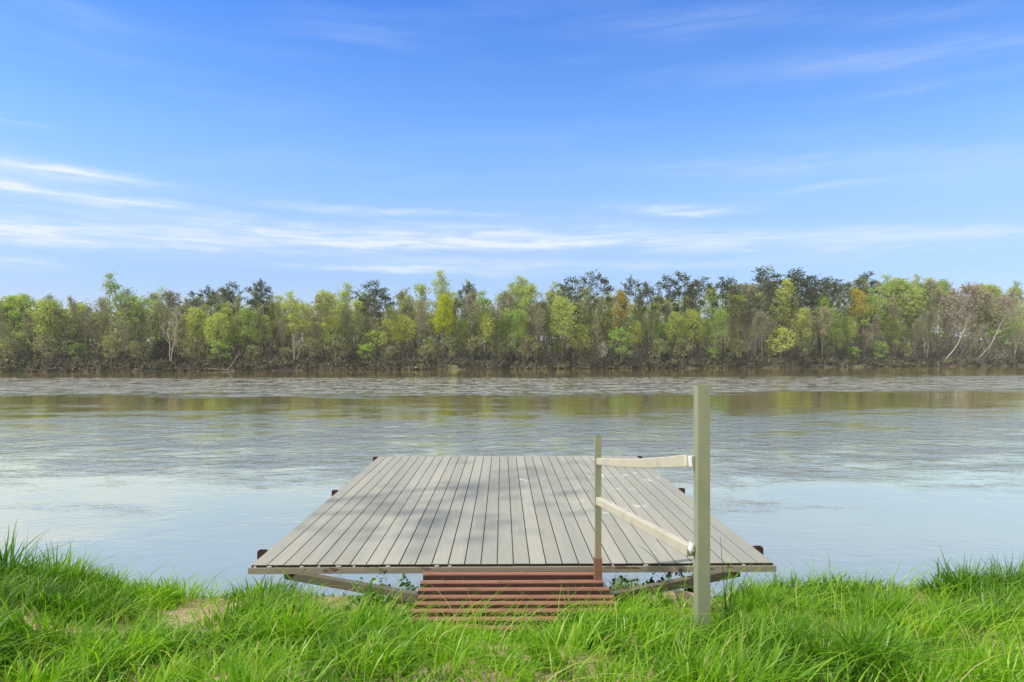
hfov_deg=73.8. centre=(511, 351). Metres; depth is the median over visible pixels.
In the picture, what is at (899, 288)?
broadleaf tree
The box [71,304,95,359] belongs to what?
broadleaf tree
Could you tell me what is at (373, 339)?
broadleaf tree
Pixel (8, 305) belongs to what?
broadleaf tree
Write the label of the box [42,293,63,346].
broadleaf tree
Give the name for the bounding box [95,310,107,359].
broadleaf tree
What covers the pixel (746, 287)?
broadleaf tree
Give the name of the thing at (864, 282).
broadleaf tree
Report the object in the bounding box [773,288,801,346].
broadleaf tree
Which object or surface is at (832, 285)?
pine tree
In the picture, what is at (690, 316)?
broadleaf tree
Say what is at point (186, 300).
broadleaf tree
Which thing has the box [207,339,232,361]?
broadleaf tree
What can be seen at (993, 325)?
broadleaf tree
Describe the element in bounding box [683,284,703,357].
broadleaf tree
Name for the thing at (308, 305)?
broadleaf tree
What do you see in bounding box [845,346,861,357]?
broadleaf tree
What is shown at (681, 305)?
broadleaf tree
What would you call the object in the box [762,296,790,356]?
broadleaf tree
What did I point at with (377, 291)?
pine tree
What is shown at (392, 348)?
broadleaf tree
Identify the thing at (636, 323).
broadleaf tree
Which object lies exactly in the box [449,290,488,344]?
broadleaf tree
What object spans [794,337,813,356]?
broadleaf tree
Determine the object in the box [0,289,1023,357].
woods
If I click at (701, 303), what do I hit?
pine tree
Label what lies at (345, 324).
broadleaf tree
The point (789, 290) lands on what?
broadleaf tree
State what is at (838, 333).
broadleaf tree
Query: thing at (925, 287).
broadleaf tree
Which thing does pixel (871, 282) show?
pine tree
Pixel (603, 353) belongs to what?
broadleaf tree
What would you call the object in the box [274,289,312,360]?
broadleaf tree
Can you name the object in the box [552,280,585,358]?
broadleaf tree
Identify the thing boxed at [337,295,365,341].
broadleaf tree
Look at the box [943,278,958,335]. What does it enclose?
broadleaf tree
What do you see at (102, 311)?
broadleaf tree
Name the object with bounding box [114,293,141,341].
broadleaf tree
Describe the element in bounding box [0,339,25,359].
broadleaf tree
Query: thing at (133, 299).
broadleaf tree
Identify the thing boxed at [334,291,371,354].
broadleaf tree
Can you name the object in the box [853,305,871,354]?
broadleaf tree
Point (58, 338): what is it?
broadleaf tree
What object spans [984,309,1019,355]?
broadleaf tree
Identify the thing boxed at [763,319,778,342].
broadleaf tree
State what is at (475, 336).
broadleaf tree
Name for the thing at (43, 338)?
broadleaf tree
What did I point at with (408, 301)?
broadleaf tree
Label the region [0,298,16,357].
broadleaf tree
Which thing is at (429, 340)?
broadleaf tree
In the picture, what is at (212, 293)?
pine tree
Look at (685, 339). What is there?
broadleaf tree
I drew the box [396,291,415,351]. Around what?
broadleaf tree
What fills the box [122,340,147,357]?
broadleaf tree
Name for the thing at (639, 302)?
pine tree
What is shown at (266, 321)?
broadleaf tree
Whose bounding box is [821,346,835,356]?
broadleaf tree
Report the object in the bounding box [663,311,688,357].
broadleaf tree
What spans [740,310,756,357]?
broadleaf tree
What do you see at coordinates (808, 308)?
broadleaf tree
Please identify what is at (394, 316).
broadleaf tree
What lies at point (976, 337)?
broadleaf tree
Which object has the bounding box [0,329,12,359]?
broadleaf tree
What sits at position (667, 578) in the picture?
weed stalk
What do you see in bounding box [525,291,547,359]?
broadleaf tree
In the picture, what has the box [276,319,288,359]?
broadleaf tree
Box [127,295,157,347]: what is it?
broadleaf tree
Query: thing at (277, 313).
broadleaf tree
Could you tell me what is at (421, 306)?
broadleaf tree
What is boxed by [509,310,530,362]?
broadleaf tree
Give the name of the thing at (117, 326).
broadleaf tree
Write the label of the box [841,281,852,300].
broadleaf tree
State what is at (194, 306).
broadleaf tree
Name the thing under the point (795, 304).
broadleaf tree
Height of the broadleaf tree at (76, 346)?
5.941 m
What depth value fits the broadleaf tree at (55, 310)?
162.07 m
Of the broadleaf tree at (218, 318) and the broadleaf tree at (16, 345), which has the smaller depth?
the broadleaf tree at (16, 345)
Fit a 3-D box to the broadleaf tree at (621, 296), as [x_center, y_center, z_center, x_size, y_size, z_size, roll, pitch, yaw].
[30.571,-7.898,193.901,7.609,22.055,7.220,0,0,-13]
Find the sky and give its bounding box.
[0,0,1023,343]
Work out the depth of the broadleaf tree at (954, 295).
225.14 m
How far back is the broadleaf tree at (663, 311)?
206.94 m
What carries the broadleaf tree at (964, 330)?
on the bank
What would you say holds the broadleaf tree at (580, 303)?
on the bank
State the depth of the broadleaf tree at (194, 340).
166.48 m
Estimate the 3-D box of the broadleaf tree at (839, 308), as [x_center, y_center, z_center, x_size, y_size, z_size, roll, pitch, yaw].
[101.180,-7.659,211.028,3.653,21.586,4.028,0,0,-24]
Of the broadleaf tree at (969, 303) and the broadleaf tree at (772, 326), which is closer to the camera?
the broadleaf tree at (772, 326)
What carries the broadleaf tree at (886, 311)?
on the bank
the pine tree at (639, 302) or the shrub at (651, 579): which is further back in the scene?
the pine tree at (639, 302)
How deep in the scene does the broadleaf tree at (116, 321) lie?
175.13 m
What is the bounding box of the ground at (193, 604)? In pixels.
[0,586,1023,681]
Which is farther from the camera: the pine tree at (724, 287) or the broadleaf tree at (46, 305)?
the pine tree at (724, 287)
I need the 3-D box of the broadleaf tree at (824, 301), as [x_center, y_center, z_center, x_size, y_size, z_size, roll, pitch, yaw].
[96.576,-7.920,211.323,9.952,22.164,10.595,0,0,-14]
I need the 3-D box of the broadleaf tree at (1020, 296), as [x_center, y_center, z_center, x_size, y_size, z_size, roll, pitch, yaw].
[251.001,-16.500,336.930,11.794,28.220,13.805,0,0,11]
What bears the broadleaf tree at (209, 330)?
on the bank
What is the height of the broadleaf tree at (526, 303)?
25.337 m
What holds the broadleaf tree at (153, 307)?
on the bank
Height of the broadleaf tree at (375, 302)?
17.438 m
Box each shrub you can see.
[609,572,672,601]
[675,568,693,592]
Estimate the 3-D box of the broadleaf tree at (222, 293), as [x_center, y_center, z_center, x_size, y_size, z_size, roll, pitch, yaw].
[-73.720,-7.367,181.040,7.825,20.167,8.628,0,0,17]
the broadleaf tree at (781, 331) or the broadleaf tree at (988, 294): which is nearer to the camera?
the broadleaf tree at (781, 331)
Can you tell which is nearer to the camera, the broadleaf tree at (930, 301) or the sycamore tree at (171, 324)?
the sycamore tree at (171, 324)
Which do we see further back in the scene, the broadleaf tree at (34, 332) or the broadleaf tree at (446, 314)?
the broadleaf tree at (446, 314)
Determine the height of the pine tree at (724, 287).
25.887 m
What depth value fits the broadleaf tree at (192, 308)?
178.40 m
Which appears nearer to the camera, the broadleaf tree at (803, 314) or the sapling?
the sapling
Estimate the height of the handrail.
2.035 m
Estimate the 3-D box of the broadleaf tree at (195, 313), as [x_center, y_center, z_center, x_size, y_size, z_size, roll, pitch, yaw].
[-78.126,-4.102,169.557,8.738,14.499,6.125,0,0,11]
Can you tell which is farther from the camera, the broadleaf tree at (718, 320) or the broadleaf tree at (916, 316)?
the broadleaf tree at (916, 316)
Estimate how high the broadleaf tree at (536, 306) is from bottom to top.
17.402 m
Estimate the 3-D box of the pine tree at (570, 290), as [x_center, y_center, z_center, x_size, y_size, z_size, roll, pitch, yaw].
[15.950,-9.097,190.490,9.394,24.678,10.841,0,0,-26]
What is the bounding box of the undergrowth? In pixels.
[0,340,1023,371]
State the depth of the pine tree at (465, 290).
186.35 m
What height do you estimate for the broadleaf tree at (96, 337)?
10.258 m
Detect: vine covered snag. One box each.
[149,339,162,361]
[160,338,175,362]
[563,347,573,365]
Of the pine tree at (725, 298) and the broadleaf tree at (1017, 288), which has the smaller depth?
the pine tree at (725, 298)
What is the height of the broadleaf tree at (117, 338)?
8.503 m
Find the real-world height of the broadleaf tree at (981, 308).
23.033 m
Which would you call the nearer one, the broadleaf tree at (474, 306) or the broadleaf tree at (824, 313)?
the broadleaf tree at (474, 306)
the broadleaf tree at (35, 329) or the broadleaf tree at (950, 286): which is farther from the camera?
the broadleaf tree at (950, 286)
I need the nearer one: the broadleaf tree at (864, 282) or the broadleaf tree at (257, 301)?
the broadleaf tree at (257, 301)
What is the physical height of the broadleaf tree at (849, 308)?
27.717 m
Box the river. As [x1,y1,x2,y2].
[0,366,1023,597]
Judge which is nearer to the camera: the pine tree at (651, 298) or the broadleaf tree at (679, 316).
the pine tree at (651, 298)
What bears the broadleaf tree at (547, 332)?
on the bank
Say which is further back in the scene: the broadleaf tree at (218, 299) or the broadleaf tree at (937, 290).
the broadleaf tree at (937, 290)
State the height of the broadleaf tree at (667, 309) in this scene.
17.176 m
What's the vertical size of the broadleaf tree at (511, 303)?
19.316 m
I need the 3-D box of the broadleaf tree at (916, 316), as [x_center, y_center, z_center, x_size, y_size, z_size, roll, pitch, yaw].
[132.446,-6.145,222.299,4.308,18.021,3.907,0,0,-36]
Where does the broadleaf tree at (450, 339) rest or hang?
on the bank
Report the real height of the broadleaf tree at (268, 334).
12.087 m
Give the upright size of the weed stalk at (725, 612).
0.671 m
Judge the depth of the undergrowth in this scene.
180.98 m
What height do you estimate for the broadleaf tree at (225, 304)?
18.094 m
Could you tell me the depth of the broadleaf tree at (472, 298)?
182.33 m
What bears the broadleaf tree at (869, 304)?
on the bank
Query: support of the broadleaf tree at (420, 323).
on the bank
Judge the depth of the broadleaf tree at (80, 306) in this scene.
170.44 m
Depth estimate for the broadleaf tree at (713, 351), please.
194.49 m
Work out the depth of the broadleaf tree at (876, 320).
211.92 m
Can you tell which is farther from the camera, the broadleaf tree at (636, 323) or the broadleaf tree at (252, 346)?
the broadleaf tree at (636, 323)
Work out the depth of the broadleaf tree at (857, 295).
214.47 m
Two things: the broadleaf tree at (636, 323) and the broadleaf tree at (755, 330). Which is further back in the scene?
the broadleaf tree at (755, 330)
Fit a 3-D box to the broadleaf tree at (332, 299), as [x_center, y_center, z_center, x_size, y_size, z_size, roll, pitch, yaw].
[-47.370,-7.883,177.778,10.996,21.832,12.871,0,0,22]
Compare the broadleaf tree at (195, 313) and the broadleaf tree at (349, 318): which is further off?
the broadleaf tree at (349, 318)
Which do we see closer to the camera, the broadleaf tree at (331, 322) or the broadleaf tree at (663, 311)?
the broadleaf tree at (331, 322)
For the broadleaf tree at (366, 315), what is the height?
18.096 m
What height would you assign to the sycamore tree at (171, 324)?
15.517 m
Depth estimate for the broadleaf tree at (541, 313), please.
184.60 m
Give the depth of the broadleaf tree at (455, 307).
185.15 m
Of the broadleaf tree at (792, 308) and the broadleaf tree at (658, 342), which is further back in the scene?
the broadleaf tree at (792, 308)
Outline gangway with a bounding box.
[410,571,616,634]
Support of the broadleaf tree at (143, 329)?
on the bank
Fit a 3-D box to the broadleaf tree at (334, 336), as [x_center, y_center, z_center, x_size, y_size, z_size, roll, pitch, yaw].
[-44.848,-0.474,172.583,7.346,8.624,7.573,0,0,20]
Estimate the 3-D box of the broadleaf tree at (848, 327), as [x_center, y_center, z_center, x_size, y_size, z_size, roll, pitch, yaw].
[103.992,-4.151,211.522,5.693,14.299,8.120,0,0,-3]
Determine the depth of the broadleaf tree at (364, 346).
174.77 m
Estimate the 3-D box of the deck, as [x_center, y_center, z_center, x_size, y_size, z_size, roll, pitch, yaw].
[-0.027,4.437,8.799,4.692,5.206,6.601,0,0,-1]
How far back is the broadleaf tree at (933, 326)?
219.19 m
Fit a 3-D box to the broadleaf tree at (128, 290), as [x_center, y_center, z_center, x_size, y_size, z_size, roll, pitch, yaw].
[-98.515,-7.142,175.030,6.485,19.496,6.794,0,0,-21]
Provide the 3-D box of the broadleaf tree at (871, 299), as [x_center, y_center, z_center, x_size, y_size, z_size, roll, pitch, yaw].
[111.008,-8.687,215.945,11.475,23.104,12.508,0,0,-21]
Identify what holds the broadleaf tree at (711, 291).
on the bank
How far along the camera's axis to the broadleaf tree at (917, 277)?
284.41 m
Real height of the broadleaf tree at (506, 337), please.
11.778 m
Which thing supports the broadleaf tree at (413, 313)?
on the bank
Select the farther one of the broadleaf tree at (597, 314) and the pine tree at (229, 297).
the broadleaf tree at (597, 314)
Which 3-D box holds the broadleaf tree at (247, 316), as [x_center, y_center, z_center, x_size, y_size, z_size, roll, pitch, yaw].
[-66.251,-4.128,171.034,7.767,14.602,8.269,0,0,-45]
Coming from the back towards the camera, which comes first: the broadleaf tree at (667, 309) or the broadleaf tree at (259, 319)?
the broadleaf tree at (667, 309)
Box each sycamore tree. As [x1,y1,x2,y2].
[159,305,185,363]
[289,330,303,363]
[1011,316,1022,352]
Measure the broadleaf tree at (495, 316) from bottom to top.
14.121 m
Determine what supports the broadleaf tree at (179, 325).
on the bank
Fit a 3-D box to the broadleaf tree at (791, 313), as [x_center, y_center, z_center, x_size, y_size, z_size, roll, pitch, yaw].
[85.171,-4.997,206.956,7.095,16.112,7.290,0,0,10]
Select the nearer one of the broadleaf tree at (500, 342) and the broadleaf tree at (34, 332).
the broadleaf tree at (34, 332)
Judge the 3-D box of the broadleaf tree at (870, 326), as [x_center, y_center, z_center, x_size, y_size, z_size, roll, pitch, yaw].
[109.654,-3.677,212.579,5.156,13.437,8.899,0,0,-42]
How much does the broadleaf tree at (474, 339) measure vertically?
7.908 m
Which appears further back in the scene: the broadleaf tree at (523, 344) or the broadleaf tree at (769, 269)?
the broadleaf tree at (769, 269)
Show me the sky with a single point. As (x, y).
(308, 147)
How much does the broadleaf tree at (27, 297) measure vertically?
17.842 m
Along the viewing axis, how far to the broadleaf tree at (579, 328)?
187.90 m
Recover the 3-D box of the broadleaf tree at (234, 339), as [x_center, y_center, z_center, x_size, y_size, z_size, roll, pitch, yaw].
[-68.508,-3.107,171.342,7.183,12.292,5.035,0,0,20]
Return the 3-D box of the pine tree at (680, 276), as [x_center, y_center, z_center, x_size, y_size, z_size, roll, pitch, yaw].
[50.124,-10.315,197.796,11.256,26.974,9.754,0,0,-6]
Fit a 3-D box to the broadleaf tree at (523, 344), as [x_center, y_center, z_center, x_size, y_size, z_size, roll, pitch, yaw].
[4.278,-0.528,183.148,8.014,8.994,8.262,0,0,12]
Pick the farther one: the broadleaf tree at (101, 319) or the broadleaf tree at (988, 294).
the broadleaf tree at (988, 294)
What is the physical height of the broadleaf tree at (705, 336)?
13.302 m
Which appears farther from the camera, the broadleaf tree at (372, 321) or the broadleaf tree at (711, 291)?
the broadleaf tree at (711, 291)
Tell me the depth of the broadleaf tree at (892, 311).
213.49 m
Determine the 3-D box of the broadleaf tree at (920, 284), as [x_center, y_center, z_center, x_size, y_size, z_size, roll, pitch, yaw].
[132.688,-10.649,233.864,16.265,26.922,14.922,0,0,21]
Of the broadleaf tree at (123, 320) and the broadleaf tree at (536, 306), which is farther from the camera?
the broadleaf tree at (536, 306)
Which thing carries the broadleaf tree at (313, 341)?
on the bank
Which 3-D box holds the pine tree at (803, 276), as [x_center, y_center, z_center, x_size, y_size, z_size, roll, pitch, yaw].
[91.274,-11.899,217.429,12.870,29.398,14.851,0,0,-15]
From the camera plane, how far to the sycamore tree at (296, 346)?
170.28 m
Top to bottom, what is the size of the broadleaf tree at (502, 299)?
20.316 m
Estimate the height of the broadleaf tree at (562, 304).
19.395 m
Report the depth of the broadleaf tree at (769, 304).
217.64 m
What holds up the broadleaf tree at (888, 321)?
on the bank
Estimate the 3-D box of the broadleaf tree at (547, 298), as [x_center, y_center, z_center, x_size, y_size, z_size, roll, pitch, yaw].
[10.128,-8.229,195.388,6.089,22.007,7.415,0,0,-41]
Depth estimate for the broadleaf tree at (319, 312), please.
174.07 m
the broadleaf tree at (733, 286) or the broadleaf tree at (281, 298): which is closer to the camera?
the broadleaf tree at (281, 298)
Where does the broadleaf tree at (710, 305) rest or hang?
on the bank
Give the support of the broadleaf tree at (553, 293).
on the bank
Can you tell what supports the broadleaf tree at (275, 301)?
on the bank
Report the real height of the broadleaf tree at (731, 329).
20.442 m
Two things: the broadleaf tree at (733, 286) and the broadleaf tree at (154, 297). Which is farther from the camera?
the broadleaf tree at (733, 286)
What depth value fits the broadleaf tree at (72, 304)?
163.17 m
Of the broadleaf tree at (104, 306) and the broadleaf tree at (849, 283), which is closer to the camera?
the broadleaf tree at (104, 306)
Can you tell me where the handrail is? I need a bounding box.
[594,385,709,628]
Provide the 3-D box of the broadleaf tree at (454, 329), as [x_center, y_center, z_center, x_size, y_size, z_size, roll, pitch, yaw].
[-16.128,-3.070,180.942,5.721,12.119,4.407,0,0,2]
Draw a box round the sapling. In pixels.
[376,566,417,600]
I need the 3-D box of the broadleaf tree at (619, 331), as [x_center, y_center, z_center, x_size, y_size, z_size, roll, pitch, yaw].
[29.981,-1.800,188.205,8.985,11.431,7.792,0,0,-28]
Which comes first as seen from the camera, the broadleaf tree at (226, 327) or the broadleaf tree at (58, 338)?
the broadleaf tree at (58, 338)
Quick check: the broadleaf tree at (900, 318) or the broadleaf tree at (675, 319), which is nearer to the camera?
the broadleaf tree at (675, 319)
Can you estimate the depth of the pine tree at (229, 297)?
178.03 m
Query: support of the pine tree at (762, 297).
on the bank
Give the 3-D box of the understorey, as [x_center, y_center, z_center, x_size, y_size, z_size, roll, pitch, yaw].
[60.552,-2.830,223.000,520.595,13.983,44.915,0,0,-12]
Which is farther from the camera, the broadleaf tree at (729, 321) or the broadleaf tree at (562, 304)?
the broadleaf tree at (729, 321)
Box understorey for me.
[0,320,1023,360]
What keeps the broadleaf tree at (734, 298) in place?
on the bank
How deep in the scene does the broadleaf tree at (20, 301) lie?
171.25 m
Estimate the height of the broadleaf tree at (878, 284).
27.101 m
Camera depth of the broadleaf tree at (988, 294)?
227.93 m
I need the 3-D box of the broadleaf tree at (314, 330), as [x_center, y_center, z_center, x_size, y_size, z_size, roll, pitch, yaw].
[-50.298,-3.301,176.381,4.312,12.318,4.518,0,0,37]
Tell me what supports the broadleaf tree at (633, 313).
on the bank
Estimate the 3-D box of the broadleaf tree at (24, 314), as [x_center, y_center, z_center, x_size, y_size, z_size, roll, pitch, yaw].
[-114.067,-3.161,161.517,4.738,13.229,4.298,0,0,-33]
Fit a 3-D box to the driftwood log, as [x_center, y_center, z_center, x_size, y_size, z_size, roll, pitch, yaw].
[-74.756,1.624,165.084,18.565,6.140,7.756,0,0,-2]
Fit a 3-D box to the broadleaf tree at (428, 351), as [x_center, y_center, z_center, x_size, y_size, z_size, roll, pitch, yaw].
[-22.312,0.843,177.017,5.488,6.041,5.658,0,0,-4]
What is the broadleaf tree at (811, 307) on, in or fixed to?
on the bank
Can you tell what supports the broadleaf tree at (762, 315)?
on the bank
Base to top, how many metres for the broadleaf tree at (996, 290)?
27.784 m
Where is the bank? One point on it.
(464, 366)
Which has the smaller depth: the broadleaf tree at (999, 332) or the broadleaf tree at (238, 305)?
the broadleaf tree at (238, 305)
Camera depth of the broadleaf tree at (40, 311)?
175.85 m
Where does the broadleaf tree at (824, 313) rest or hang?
on the bank
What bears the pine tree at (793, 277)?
on the bank
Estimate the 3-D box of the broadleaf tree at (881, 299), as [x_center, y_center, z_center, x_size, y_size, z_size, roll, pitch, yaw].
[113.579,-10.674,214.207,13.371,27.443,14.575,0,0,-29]
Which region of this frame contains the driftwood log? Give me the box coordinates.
[197,351,242,369]
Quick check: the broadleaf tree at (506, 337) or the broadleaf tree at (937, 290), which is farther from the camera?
the broadleaf tree at (937, 290)
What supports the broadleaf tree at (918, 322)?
on the bank
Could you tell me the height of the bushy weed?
0.414 m
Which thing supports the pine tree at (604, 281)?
on the bank
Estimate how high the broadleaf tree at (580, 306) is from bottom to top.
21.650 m
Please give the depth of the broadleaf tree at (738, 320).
201.13 m
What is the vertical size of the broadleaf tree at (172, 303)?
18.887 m
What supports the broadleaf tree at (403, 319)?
on the bank
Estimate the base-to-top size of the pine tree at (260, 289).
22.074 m
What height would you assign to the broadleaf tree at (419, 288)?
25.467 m
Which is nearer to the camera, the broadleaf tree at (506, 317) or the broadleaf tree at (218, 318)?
the broadleaf tree at (218, 318)
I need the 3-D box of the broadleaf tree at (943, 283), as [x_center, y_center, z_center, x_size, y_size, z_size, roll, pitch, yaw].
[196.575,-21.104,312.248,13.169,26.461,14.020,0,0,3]
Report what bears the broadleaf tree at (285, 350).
on the bank
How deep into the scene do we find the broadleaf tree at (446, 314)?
179.06 m
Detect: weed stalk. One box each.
[638,545,682,610]
[720,537,739,620]
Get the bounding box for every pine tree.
[185,285,220,360]
[219,281,247,349]
[244,278,272,351]
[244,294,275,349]
[348,279,393,360]
[362,288,396,346]
[454,282,479,353]
[557,276,591,356]
[578,269,615,353]
[620,275,650,355]
[639,283,660,356]
[652,275,686,359]
[668,271,702,358]
[682,276,715,356]
[710,275,740,357]
[719,276,743,345]
[744,281,777,356]
[751,266,789,347]
[779,267,817,349]
[779,270,811,356]
[802,272,838,350]
[813,277,850,356]
[817,276,849,353]
[842,271,879,353]
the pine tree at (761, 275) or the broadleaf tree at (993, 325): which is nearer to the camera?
the pine tree at (761, 275)
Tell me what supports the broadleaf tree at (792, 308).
on the bank
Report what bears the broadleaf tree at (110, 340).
on the bank
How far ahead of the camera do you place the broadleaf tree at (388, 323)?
177.64 m
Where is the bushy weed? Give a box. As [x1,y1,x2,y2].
[345,576,402,619]
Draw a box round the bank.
[0,313,1023,371]
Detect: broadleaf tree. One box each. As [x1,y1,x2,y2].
[0,294,31,362]
[0,295,34,358]
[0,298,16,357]
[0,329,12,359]
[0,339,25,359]
[8,293,37,353]
[13,338,20,360]
[19,311,37,358]
[22,298,79,358]
[23,333,64,359]
[30,314,39,354]
[31,313,50,354]
[33,301,53,353]
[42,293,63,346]
[51,307,74,357]
[53,330,62,349]
[54,303,82,347]
[65,303,107,342]
[66,296,84,357]
[66,342,89,358]
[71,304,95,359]
[87,323,102,359]
[88,296,114,351]
[93,297,113,353]
[94,335,127,364]
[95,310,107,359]
[96,276,115,360]
[100,271,154,355]
[109,303,132,350]
[111,331,121,361]
[113,287,136,352]
[113,308,132,357]
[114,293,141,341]
[114,307,130,353]
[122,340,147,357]
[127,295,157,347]
[130,294,145,346]
[133,310,153,350]
[142,291,167,337]
[149,287,170,340]
[156,289,185,350]
[173,309,186,362]
[176,295,209,345]
[178,296,202,353]
[178,335,208,364]
[181,307,209,359]
[183,297,195,352]
[197,294,232,361]
[202,316,218,360]
[207,312,231,362]
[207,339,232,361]
[208,291,222,315]
[212,306,233,361]
[215,298,233,352]
[216,286,242,353]
[225,315,250,352]
[229,295,241,358]
[232,306,264,360]
[244,344,264,359]
[250,291,269,343]
[252,303,266,359]
[252,312,275,357]
[258,317,273,355]
[264,294,290,345]
[271,295,300,353]
[273,304,283,348]
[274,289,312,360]
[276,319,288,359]
[277,347,289,358]
[293,290,329,351]
[297,336,322,356]
[309,316,321,357]
[310,282,355,359]
[313,296,336,359]
[314,292,325,358]
[316,291,349,352]
[316,316,341,359]
[321,333,347,361]
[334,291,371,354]
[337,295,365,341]
[338,304,355,358]
[339,305,350,346]
[351,322,364,355]
[357,344,375,358]
[359,295,371,356]
[359,298,382,346]
[362,328,385,361]
[370,316,380,356]
[378,317,399,360]
[378,345,399,358]
[380,294,410,346]
[389,287,418,353]
[390,314,416,356]
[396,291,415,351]
[400,289,422,348]
[412,314,426,347]
[413,269,452,353]
[416,299,430,357]
[417,344,435,362]
[423,335,439,354]
[431,289,452,358]
[432,293,456,360]
[439,334,460,361]
[442,317,461,357]
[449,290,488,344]
[450,296,458,355]
[454,291,478,351]
[455,320,474,355]
[457,290,482,358]
[460,335,484,360]
[466,278,481,351]
[467,309,477,359]
[472,289,513,358]
[473,325,480,359]
[477,312,495,359]
[488,339,510,359]
[489,310,498,356]
[491,289,512,360]
[494,280,519,349]
[494,321,515,358]
[497,275,541,356]
[504,307,529,360]
[507,294,515,361]
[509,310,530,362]
[513,334,541,362]
[515,278,563,357]
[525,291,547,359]
[526,308,547,358]
[528,300,540,360]
[539,284,556,354]
[540,299,553,353]
[541,318,553,355]
[547,296,578,361]
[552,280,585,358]
[568,321,593,352]
[569,275,589,346]
[576,288,593,348]
[580,286,617,345]
[588,321,602,355]
[590,294,604,353]
[593,291,619,356]
[595,341,608,358]
[603,326,634,359]
[608,286,633,356]
[617,288,649,351]
[626,295,661,356]
[626,320,645,355]
[633,295,664,354]
[637,306,647,356]
[644,313,655,352]
[649,301,682,335]
[649,338,669,359]
[651,319,674,354]
[662,295,698,347]
[662,303,672,331]
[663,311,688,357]
[668,299,689,357]
[673,336,694,357]
[680,309,708,356]
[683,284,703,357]
[687,306,699,357]
[698,284,719,318]
[698,317,717,356]
[701,286,730,355]
[702,346,720,358]
[704,308,729,357]
[723,284,760,354]
[723,301,742,356]
[725,283,748,354]
[725,308,741,357]
[726,337,749,359]
[731,314,741,350]
[733,281,770,356]
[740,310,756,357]
[748,314,759,355]
[750,310,772,356]
[754,278,796,354]
[754,280,778,347]
[758,264,773,353]
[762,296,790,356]
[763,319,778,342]
[763,345,773,356]
[764,325,796,359]
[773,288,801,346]
[780,278,803,352]
[783,311,802,356]
[788,307,814,358]
[789,295,800,358]
[794,305,814,358]
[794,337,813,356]
[803,286,831,352]
[810,292,842,355]
[812,306,833,361]
[814,315,826,357]
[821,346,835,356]
[825,319,845,351]
[830,278,862,354]
[832,293,844,359]
[840,316,858,356]
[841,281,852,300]
[841,288,880,352]
[845,284,880,357]
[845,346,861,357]
[850,321,877,356]
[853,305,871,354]
[856,272,892,357]
[857,276,869,287]
[863,286,883,353]
[867,314,886,340]
[868,281,901,340]
[869,339,889,362]
[878,277,928,356]
[878,280,925,354]
[878,315,907,358]
[881,302,889,350]
[886,293,902,356]
[893,273,919,301]
[893,285,934,356]
[893,304,907,354]
[896,341,912,358]
[902,314,932,359]
[911,277,947,347]
[913,305,922,358]
[916,277,949,356]
[916,306,930,358]
[920,306,942,357]
[926,282,984,351]
[932,278,951,332]
[937,287,974,349]
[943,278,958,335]
[943,310,979,361]
[951,282,989,357]
[958,296,989,350]
[959,321,993,357]
[963,282,1023,353]
[971,285,1023,346]
[974,290,1023,356]
[979,315,1013,357]
[981,283,1004,340]
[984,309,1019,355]
[995,301,1008,351]
[1002,280,1023,315]
[1013,290,1023,315]
[1013,309,1023,349]
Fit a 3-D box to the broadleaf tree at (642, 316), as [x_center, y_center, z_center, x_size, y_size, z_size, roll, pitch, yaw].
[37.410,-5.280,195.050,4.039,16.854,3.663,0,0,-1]
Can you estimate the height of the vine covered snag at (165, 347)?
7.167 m
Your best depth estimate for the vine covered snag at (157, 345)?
164.36 m
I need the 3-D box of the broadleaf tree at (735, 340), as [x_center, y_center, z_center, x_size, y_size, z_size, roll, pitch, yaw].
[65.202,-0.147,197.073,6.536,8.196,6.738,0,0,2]
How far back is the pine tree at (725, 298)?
208.08 m
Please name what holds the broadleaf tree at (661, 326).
on the bank
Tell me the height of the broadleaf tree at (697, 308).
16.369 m
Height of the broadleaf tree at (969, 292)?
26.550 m
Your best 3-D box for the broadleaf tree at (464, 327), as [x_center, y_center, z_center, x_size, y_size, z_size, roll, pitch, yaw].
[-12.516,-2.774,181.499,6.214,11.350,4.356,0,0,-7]
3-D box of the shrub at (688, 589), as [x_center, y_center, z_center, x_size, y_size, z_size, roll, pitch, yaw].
[1.550,2.151,5.980,0.306,0.559,0.297,0,0,40]
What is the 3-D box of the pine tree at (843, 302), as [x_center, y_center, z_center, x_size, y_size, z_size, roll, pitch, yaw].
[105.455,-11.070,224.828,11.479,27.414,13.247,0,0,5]
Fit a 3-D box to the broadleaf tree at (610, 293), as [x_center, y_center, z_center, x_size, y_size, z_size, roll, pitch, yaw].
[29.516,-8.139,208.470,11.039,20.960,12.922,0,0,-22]
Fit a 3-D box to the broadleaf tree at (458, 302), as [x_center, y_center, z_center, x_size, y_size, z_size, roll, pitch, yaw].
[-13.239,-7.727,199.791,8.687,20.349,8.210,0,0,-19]
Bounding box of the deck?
[248,456,775,602]
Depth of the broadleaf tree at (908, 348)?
213.20 m
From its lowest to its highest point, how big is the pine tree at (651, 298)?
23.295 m
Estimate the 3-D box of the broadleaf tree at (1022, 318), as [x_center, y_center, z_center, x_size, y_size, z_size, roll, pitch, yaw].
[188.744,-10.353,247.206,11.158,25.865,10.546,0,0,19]

